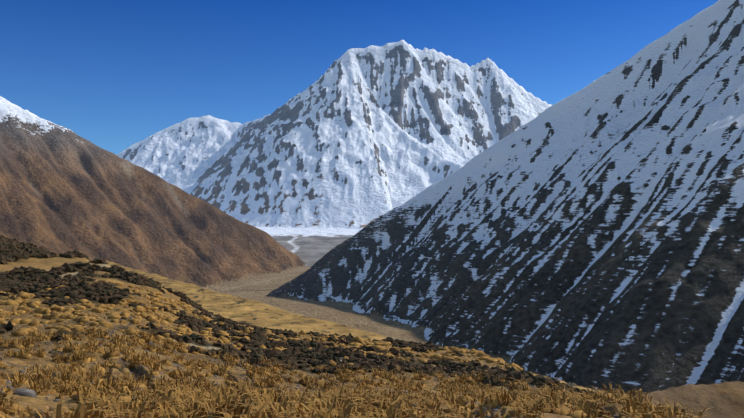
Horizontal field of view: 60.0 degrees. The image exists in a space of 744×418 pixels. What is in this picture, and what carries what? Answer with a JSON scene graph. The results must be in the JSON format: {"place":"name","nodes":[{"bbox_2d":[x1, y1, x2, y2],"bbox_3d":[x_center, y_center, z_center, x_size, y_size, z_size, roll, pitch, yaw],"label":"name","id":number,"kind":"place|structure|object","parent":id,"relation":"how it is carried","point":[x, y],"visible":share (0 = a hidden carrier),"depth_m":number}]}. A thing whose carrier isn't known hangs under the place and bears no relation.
{"place":"outdoors","nodes":[
{"label":"outdoors","id":0,"kind":"place"},
{"bbox_2d":[0,0,717,154],"label":"sky","id":1,"kind":"structure","parent":0,"point":[116,74]},
{"bbox_2d":[0,0,743,417],"bbox_3d":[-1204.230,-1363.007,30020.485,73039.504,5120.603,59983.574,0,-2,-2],"label":"terrain","id":2,"kind":"structure","parent":0,"point":[388,168],"depth_m":2873.16},
{"bbox_2d":[0,235,594,394],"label":"shrubs","id":3,"kind":"object","parent":2,"relation":"on","point":[74,288],"visible":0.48,"depth_m":104.32},
{"bbox_2d":[0,315,617,417],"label":"stones","id":4,"kind":"object","parent":2,"relation":"on","point":[28,393],"visible":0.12,"depth_m":40.89},
{"bbox_2d":[0,280,682,417],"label":"tussocks","id":5,"kind":"object","parent":2,"relation":"on","point":[51,313],"visible":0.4,"depth_m":73.71},
{"bbox_2d":[0,327,709,417],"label":"tufts","id":6,"kind":"object","parent":2,"relation":"on","point":[305,406],"visible":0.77,"depth_m":29.68}
]}

